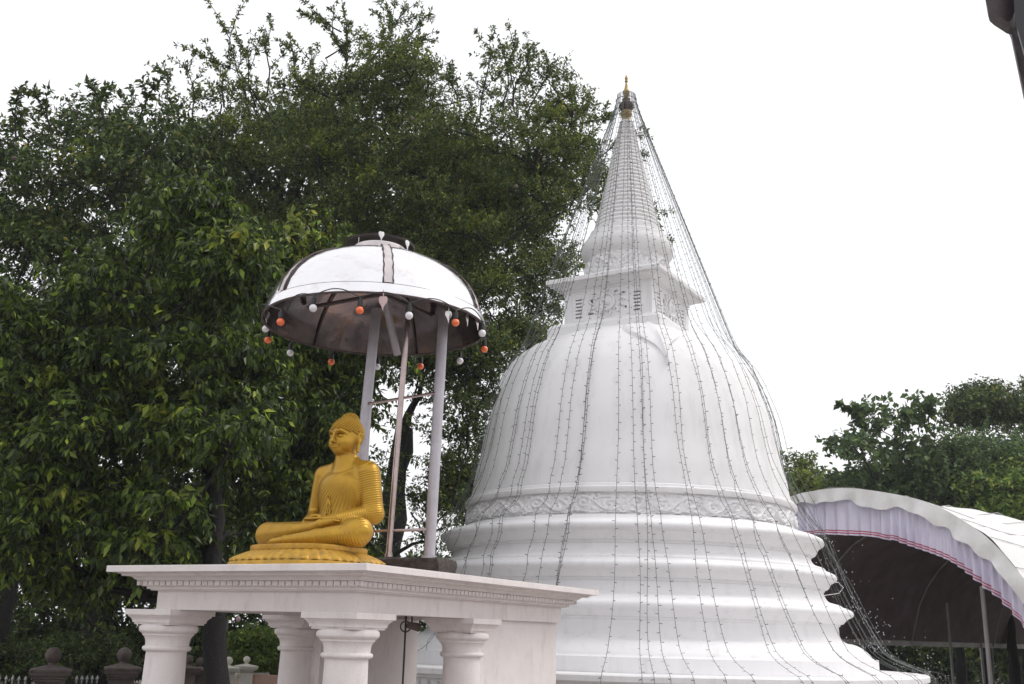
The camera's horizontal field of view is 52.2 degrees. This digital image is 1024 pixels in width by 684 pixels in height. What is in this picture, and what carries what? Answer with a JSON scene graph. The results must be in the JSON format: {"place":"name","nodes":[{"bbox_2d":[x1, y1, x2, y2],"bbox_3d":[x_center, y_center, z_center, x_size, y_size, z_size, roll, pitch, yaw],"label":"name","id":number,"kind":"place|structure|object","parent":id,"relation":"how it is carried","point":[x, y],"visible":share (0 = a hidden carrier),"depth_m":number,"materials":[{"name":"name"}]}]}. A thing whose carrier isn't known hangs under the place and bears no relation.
{"place":"outdoors","nodes":[
{"label":"outdoors","id":0,"kind":"place"},
{"bbox_2d":[29,647,72,683],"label":"fence pillar","id":1,"kind":"structure","parent":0,"point":[51,672],"depth_m":20.30,"materials":[{"name":"grey concrete"}]},
{"bbox_2d":[104,647,141,683],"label":"fence pillar","id":2,"kind":"structure","parent":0,"point":[122,671],"depth_m":22.21,"materials":[{"name":"grey concrete"}]},
{"bbox_2d":[184,655,201,683],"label":"fence pillar","id":3,"kind":"structure","parent":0,"point":[191,671],"depth_m":24.59,"materials":[{"name":"grey concrete"}]},
{"bbox_2d":[194,657,204,683],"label":"fence pillar","id":4,"kind":"structure","parent":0,"point":[199,677],"depth_m":25.14,"materials":[{"name":"grey concrete"}]},
{"bbox_2d":[227,657,240,683],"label":"fence pillar","id":5,"kind":"structure","parent":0,"point":[232,670],"depth_m":26.53,"materials":[{"name":"white concrete"}]},
{"bbox_2d":[106,563,598,683],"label":"shrine pavilion","id":6,"kind":"structure","parent":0,"point":[335,623],"depth_m":11.06,"materials":[{"name":"paint"}]},
{"bbox_2d":[227,412,385,564],"bbox_3d":[-2.175,1.601,11.582,1.617,1.858,1.472,-8,-18,32],"label":"seated statue","id":7,"kind":"object","parent":6,"relation":"on","point":[346,512],"visible":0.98,"depth_m":11.56,"materials":[{"name":"gold metal"}]},
{"bbox_2d":[344,233,414,459],"bbox_3d":[-1.986,0.878,14.588,1.020,4.876,1.020,1,-16,0],"label":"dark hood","id":8,"kind":"object","parent":6,"relation":"on","point":[351,240],"visible":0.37,"depth_m":14.91,"materials":[{"name":"metal"}]},
{"bbox_2d":[400,616,421,683],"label":"spotlight","id":9,"kind":"object","parent":6,"relation":"hanging from","point":[411,625],"visible":0.93,"depth_m":12.11,"materials":[{"name":"black plastic"}]},
{"bbox_2d":[377,556,456,573],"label":"stone block","id":10,"kind":"structure","parent":6,"relation":"on","point":[441,564],"depth_m":12.27,"materials":[{"name":"grey stone"}]},
{"bbox_2d":[261,231,485,557],"bbox_3d":[-1.777,0.637,13.151,2.848,4.107,2.848,1,-16,0],"label":"metal canopy","id":11,"kind":"object","parent":10,"relation":"on","point":[381,325],"visible":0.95,"depth_m":12.87,"materials":[{"name":"metal"}]},
{"bbox_2d":[258,288,489,369],"bbox_3d":[-1.770,-0.122,13.360,2.959,0.527,3.008,1,-16,0],"label":"bulb festoon","id":12,"kind":"object","parent":11,"relation":"attached to","point":[360,310],"visible":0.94,"depth_m":12.46,"materials":[{"name":"white plastic"}]},
{"bbox_2d":[1,624,1003,683],"bbox_3d":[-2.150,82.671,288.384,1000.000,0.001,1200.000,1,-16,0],"label":"ground","id":13,"kind":"structure","parent":0,"point":[140,681],"depth_m":49.90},
{"bbox_2d":[0,70,250,660],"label":"broadleaf tree","id":14,"kind":"object","parent":13,"relation":"on","point":[40,233],"visible":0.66,"depth_m":25.33,"materials":[{"name":"green plant"}]},
{"bbox_2d":[0,277,393,683],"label":"shade tree","id":15,"kind":"object","parent":13,"relation":"on","point":[26,624],"visible":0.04,"depth_m":32.16,"materials":[{"name":"green plant"}]},
{"bbox_2d":[261,541,452,674],"bbox_3d":[-4.700,9.370,35.891,8.970,5.973,7.487,1,-16,0],"label":"tree","id":16,"kind":"object","parent":13,"relation":"on","point":[414,555],"depth_m":35.71,"materials":[{"name":"green plant"}]},
{"bbox_2d":[780,447,835,495],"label":"brown tipped shrub","id":17,"kind":"object","parent":13,"relation":"on","point":[805,470],"visible":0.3,"depth_m":40.38,"materials":[{"name":"green plant"}]},
{"bbox_2d":[815,389,950,670],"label":"broad leaf sapling","id":18,"kind":"object","parent":13,"relation":"on","point":[847,448],"visible":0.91,"depth_m":44.40,"materials":[{"name":"green plant"}]},
{"bbox_2d":[788,452,985,669],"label":"wide tree","id":19,"kind":"object","parent":13,"relation":"on","point":[887,481],"visible":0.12,"depth_m":43.72,"materials":[{"name":"green plant"}]},
{"bbox_2d":[790,487,1023,683],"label":"marquee","id":20,"kind":"object","parent":13,"relation":"on","point":[946,576],"visible":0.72,"depth_m":32.52,"materials":[{"name":"white fabric"}]},
{"bbox_2d":[856,645,1021,683],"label":"shade tree","id":21,"kind":"object","parent":13,"relation":"on","point":[917,656],"visible":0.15,"depth_m":53.13,"materials":[{"name":"green plant"}]},
{"bbox_2d":[899,416,1023,683],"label":"hedge tree","id":22,"kind":"object","parent":13,"relation":"on","point":[948,459],"visible":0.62,"depth_m":42.20,"materials":[{"name":"green plant"}]},
{"bbox_2d":[934,374,1023,683],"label":"dark round tree","id":23,"kind":"object","parent":13,"relation":"on","point":[974,404],"visible":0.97,"depth_m":48.41,"materials":[{"name":"green plant"}]},
{"bbox_2d":[945,441,1023,683],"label":"yellow green tree","id":24,"kind":"object","parent":13,"relation":"on","point":[1008,506],"visible":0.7,"depth_m":40.29,"materials":[{"name":"green plant"}]},
{"bbox_2d":[990,374,1023,683],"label":"dark round tree","id":25,"kind":"object","parent":13,"relation":"on","point":[1021,407],"visible":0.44,"depth_m":48.38,"materials":[{"name":"green plant"}]},
{"bbox_2d":[0,0,1023,632],"label":"sky","id":26,"kind":"structure","parent":0,"point":[845,178],"materials":[{"name":"white"}]},
{"bbox_2d":[985,0,1023,97],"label":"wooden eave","id":27,"kind":"object","parent":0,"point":[1006,16],"visible":1,"depth_m":4.01,"materials":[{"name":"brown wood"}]},
{"label":"paving","id":28,"kind":"structure","parent":0,"visible":0},
{"bbox_2d":[0,675,26,683],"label":"railing","id":29,"kind":"object","parent":28,"relation":"on","point":[18,679],"visible":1,"depth_m":20.87,"materials":[{"name":"grey metal"}]},
{"bbox_2d":[0,633,82,683],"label":"shrub","id":30,"kind":"object","parent":28,"relation":"on","point":[14,660],"visible":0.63,"depth_m":24.21,"materials":[{"name":"green plant"}]},
{"bbox_2d":[75,675,98,683],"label":"railing","id":31,"kind":"object","parent":28,"relation":"on","point":[87,678],"visible":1,"depth_m":21.64,"materials":[{"name":"grey metal"}]},
{"bbox_2d":[31,621,143,683],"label":"shrub","id":32,"kind":"object","parent":28,"relation":"on","point":[81,654],"visible":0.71,"depth_m":25.02,"materials":[{"name":"green plant"}]},
{"bbox_2d":[0,156,312,683],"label":"fig tree","id":33,"kind":"object","parent":28,"relation":"on","point":[213,410],"visible":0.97,"depth_m":16.30,"materials":[{"name":"green plant"}]},
{"bbox_2d":[235,673,239,683],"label":"railing","id":34,"kind":"object","parent":28,"relation":"on","point":[237,675],"visible":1,"depth_m":27.81,"materials":[{"name":"white concrete"}]},
{"bbox_2d":[234,656,258,683],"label":"fence pillar","id":35,"kind":"structure","parent":28,"relation":"on","point":[247,670],"depth_m":27.92,"materials":[{"name":"white concrete"}]},
{"bbox_2d":[227,621,280,674],"bbox_3d":[-7.087,9.066,29.197,2.231,2.489,2.435,1,-16,0],"label":"shrub","id":36,"kind":"object","parent":28,"relation":"on","point":[259,645],"visible":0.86,"depth_m":28.65,"materials":[{"name":"green plant"}]},
{"bbox_2d":[234,674,277,683],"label":"wall","id":37,"kind":"structure","parent":28,"relation":"on","point":[264,679],"depth_m":28.05,"materials":[{"name":"beige paint"}]},
{"bbox_2d":[253,672,269,674],"bbox_3d":[-6.817,9.521,28.181,0.504,1.200,0.067,13,-20,-37],"label":"railing","id":38,"kind":"object","parent":28,"relation":"on","point":[259,673],"visible":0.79,"depth_m":28.31,"materials":[{"name":"grey concrete"}]},
{"bbox_2d":[192,203,428,614],"bbox_3d":[-4.218,2.501,21.436,5.601,11.103,5.656,1,-16,0],"label":"fig tree","id":39,"kind":"object","parent":28,"relation":"on","point":[326,383],"visible":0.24,"depth_m":20.86,"materials":[{"name":"green plant"}]},
{"bbox_2d":[105,74,564,674],"bbox_3d":[-6.040,0.689,35.184,16.077,21.895,8.507,1,-16,0],"label":"shade tree","id":40,"kind":"object","parent":28,"relation":"on","point":[261,180],"visible":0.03,"depth_m":35.03,"materials":[{"name":"green plant"}]},
{"bbox_2d":[144,0,674,557],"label":"tall tree","id":41,"kind":"object","parent":28,"relation":"on","point":[550,186],"visible":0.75,"depth_m":29.12,"materials":[{"name":"green plant"}]},
{"bbox_2d":[410,437,480,525],"bbox_3d":[-1.355,6.554,29.927,3.362,8.007,4.260,8,-17,-21],"label":"round bush tree","id":42,"kind":"object","parent":28,"relation":"on","point":[450,469],"visible":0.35,"depth_m":29.78,"materials":[{"name":"green plant"}]},
{"bbox_2d":[370,332,527,557],"bbox_3d":[-1.563,4.152,27.177,4.453,11.144,4.720,1,-16,0],"label":"leaning tree","id":43,"kind":"object","parent":28,"relation":"on","point":[470,377],"visible":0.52,"depth_m":26.78,"materials":[{"name":"green plant"}]},
{"bbox_2d":[416,75,929,683],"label":"stupa","id":44,"kind":"object","parent":28,"relation":"on","point":[600,545],"visible":0.94,"depth_m":19.02,"materials":[{"name":"white paint"}]},
{"bbox_2d":[436,173,590,537],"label":"fairy light string","id":45,"kind":"object","parent":44,"relation":"attached to","point":[513,360],"visible":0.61,"depth_m":22.64,"materials":[{"name":"grey plastic"}]},
{"bbox_2d":[419,98,619,649],"bbox_3d":[0.194,0.396,20.773,5.584,14.021,0.232,13,-19,-36],"label":"fairy light string","id":46,"kind":"object","parent":44,"relation":"attached to","point":[529,370],"visible":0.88,"depth_m":20.72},
{"bbox_2d":[426,103,618,648],"bbox_3d":[0.560,-0.214,21.306,4.605,12.541,0.242,13,-19,-35],"label":"fairy light string","id":47,"kind":"object","parent":44,"relation":"attached to","point":[531,359],"visible":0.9,"depth_m":21.01,"materials":[{"name":"grey plastic"}]},
{"bbox_2d":[435,113,613,552],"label":"fairy light string","id":48,"kind":"object","parent":44,"relation":"attached to","point":[529,342],"visible":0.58,"depth_m":23.12,"materials":[{"name":"grey plastic"}]},
{"bbox_2d":[436,106,614,545],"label":"fairy light string","id":49,"kind":"object","parent":44,"relation":"attached to","point":[505,369],"visible":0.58,"depth_m":22.84,"materials":[{"name":"grey plastic"}]},
{"bbox_2d":[436,102,616,540],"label":"fairy light string","id":50,"kind":"object","parent":44,"relation":"attached to","point":[530,327],"visible":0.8,"depth_m":22.21,"materials":[{"name":"grey plastic"}]},
{"bbox_2d":[435,94,617,548],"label":"fairy light string","id":51,"kind":"object","parent":44,"relation":"attached to","point":[507,367],"visible":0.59,"depth_m":22.11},
{"bbox_2d":[435,93,618,555],"bbox_3d":[-0.333,0.637,21.686,5.582,14.021,0.217,6,-16,-16],"label":"fairy light string","id":52,"kind":"object","parent":44,"relation":"attached to","point":[535,328],"visible":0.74,"depth_m":22.16,"materials":[{"name":"grey plastic"}]},
{"bbox_2d":[438,111,615,556],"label":"fairy light string","id":53,"kind":"object","parent":44,"relation":"attached to","point":[530,343],"visible":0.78,"depth_m":21.83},
{"bbox_2d":[436,95,617,541],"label":"fairy light string","id":54,"kind":"object","parent":44,"relation":"attached to","point":[529,336],"visible":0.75,"depth_m":22.38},
{"bbox_2d":[436,96,617,542],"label":"fairy light string","id":55,"kind":"object","parent":44,"relation":"attached to","point":[535,315],"visible":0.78,"depth_m":22.61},
{"bbox_2d":[437,102,617,553],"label":"fairy light string","id":56,"kind":"object","parent":44,"relation":"attached to","point":[531,341],"visible":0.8,"depth_m":21.69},
{"bbox_2d":[440,112,614,556],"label":"fairy light string","id":57,"kind":"object","parent":44,"relation":"attached to","point":[558,278],"visible":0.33,"depth_m":23.82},
{"bbox_2d":[447,92,619,556],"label":"fairy light string","id":58,"kind":"object","parent":44,"relation":"attached to","point":[542,333],"visible":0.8,"depth_m":21.63,"materials":[{"name":"grey plastic"}]},
{"bbox_2d":[481,95,620,575],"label":"fairy light string","id":59,"kind":"object","parent":44,"relation":"attached to","point":[541,355],"visible":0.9,"depth_m":20.72,"materials":[{"name":"grey plastic"}]},
{"bbox_2d":[487,91,621,576],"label":"fairy light string","id":60,"kind":"object","parent":44,"relation":"attached to","point":[548,350],"visible":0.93,"depth_m":20.61,"materials":[{"name":"grey plastic"}]},
{"bbox_2d":[489,97,620,576],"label":"fairy light string","id":61,"kind":"object","parent":44,"relation":"attached to","point":[544,369],"visible":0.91,"depth_m":20.33,"materials":[{"name":"grey plastic"}]},
{"bbox_2d":[515,178,601,354],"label":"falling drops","id":62,"kind":"object","parent":44,"relation":"attached to","point":[561,263],"visible":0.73,"depth_m":22.47,"materials":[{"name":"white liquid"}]},
{"bbox_2d":[522,91,622,581],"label":"fairy light string","id":63,"kind":"object","parent":44,"relation":"attached to","point":[570,352],"visible":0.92,"depth_m":20.30,"materials":[{"name":"grey plastic"}]},
{"bbox_2d":[536,91,623,579],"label":"fairy light string","id":64,"kind":"object","parent":44,"relation":"attached to","point":[579,349],"visible":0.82,"depth_m":20.23,"materials":[{"name":"grey plastic"}]},
{"bbox_2d":[555,107,623,583],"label":"fairy light string","id":65,"kind":"object","parent":44,"relation":"attached to","point":[589,381],"visible":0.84,"depth_m":19.63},
{"bbox_2d":[556,96,624,585],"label":"fairy light string","id":66,"kind":"object","parent":44,"relation":"attached to","point":[594,333],"visible":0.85,"depth_m":20.72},
{"bbox_2d":[557,102,624,585],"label":"fairy light string","id":67,"kind":"object","parent":44,"relation":"attached to","point":[593,351],"visible":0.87,"depth_m":20.14,"materials":[{"name":"grey plastic"}]},
{"bbox_2d":[598,104,626,678],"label":"fairy light string","id":68,"kind":"object","parent":44,"relation":"attached to","point":[618,407],"visible":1,"depth_m":19.34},
{"bbox_2d":[625,90,644,680],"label":"fairy light string","id":69,"kind":"object","parent":44,"relation":"attached to","point":[631,416],"visible":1,"depth_m":19.04,"materials":[{"name":"grey plastic"}]},
{"bbox_2d":[625,96,655,683],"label":"fairy light string","id":70,"kind":"object","parent":44,"relation":"attached to","point":[642,415],"visible":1,"depth_m":18.87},
{"bbox_2d":[626,98,671,679],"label":"fairy light string","id":71,"kind":"object","parent":44,"relation":"attached to","point":[645,441],"visible":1,"depth_m":18.84,"materials":[{"name":"grey plastic"}]},
{"bbox_2d":[627,91,694,683],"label":"fairy light string","id":72,"kind":"object","parent":44,"relation":"attached to","point":[650,417],"visible":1,"depth_m":19.06,"materials":[{"name":"grey plastic"}]},
{"bbox_2d":[627,95,726,683],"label":"fairy light string","id":73,"kind":"object","parent":44,"relation":"attached to","point":[674,408],"visible":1,"depth_m":19.25,"materials":[{"name":"grey plastic"}]},
{"bbox_2d":[628,91,755,683],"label":"fairy light string","id":74,"kind":"object","parent":44,"relation":"attached to","point":[681,408],"visible":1,"depth_m":19.30,"materials":[{"name":"grey plastic"}]},
{"bbox_2d":[629,91,803,683],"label":"fairy light string","id":75,"kind":"object","parent":44,"relation":"attached to","point":[705,413],"visible":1,"depth_m":19.34,"materials":[{"name":"grey plastic"}]},
{"bbox_2d":[630,96,813,683],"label":"fairy light string","id":76,"kind":"object","parent":44,"relation":"attached to","point":[708,427],"visible":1,"depth_m":19.26,"materials":[{"name":"grey plastic"}]},
{"bbox_2d":[630,94,846,683],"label":"fairy light string","id":77,"kind":"object","parent":44,"relation":"attached to","point":[723,427],"visible":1,"depth_m":19.30,"materials":[{"name":"grey plastic"}]},
{"bbox_2d":[631,91,848,682],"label":"fairy light string","id":78,"kind":"object","parent":44,"relation":"attached to","point":[727,448],"visible":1,"depth_m":19.10,"materials":[{"name":"grey plastic"}]},
{"bbox_2d":[632,92,881,682],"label":"fairy light string","id":79,"kind":"object","parent":44,"relation":"attached to","point":[740,429],"visible":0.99,"depth_m":19.57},
{"bbox_2d":[633,94,897,683],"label":"fairy light string","id":80,"kind":"object","parent":44,"relation":"attached to","point":[748,413],"visible":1,"depth_m":20.08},
{"bbox_2d":[640,116,900,671],"bbox_3d":[5.485,1.101,22.806,5.585,14.021,0.187,3,-16,-5],"label":"fairy light string","id":81,"kind":"object","parent":44,"relation":"attached to","point":[729,353],"visible":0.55,"depth_m":23.29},
{"bbox_2d":[633,92,918,682],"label":"fairy light string","id":82,"kind":"object","parent":44,"relation":"attached to","point":[759,418],"visible":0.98,"depth_m":20.34,"materials":[{"name":"grey plastic"}]},
{"bbox_2d":[635,94,918,673],"bbox_3d":[5.484,0.960,22.301,5.582,14.021,0.203,0,-16,4],"label":"fairy light string","id":83,"kind":"object","parent":44,"relation":"attached to","point":[784,468],"visible":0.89,"depth_m":21.66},
{"bbox_2d":[634,98,921,682],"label":"fairy light string","id":84,"kind":"object","parent":44,"relation":"attached to","point":[772,453],"visible":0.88,"depth_m":19.98,"materials":[{"name":"grey plastic"}]},
{"bbox_2d":[647,130,915,672],"bbox_3d":[5.489,0.986,22.393,5.584,14.021,0.192,1,-16,2],"label":"fairy light string","id":85,"kind":"object","parent":44,"relation":"attached to","point":[770,417],"visible":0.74,"depth_m":22.32,"materials":[{"name":"grey plastic"}]},
{"bbox_2d":[635,95,932,682],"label":"fairy light string","id":86,"kind":"object","parent":44,"relation":"attached to","point":[765,395],"visible":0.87,"depth_m":21.80,"materials":[{"name":"grey plastic"}]},
{"bbox_2d":[634,95,935,681],"bbox_3d":[5.131,0.644,21.201,5.589,14.021,0.197,-7,-17,27],"label":"fairy light string","id":87,"kind":"object","parent":44,"relation":"attached to","point":[768,409],"visible":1,"depth_m":20.98,"materials":[{"name":"grey plastic"}]},
{"bbox_2d":[634,93,936,683],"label":"fairy light string","id":88,"kind":"object","parent":44,"relation":"attached to","point":[766,408],"visible":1,"depth_m":20.84,"materials":[{"name":"grey plastic"}]},
{"bbox_2d":[635,97,937,681],"bbox_3d":[5.274,0.726,21.484,5.585,14.021,0.256,-4,-17,20],"label":"fairy light string","id":89,"kind":"object","parent":44,"relation":"attached to","point":[768,404],"visible":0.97,"depth_m":21.22,"materials":[{"name":"grey plastic"}]},
{"bbox_2d":[635,96,937,683],"bbox_3d":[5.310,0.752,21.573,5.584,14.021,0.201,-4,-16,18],"label":"fairy light string","id":90,"kind":"object","parent":44,"relation":"attached to","point":[773,418],"visible":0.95,"depth_m":21.20,"materials":[{"name":"grey plastic"}]},
{"bbox_2d":[664,173,949,682],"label":"fairy light string","id":91,"kind":"object","parent":44,"relation":"attached to","point":[795,469],"visible":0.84,"depth_m":21.48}
]}

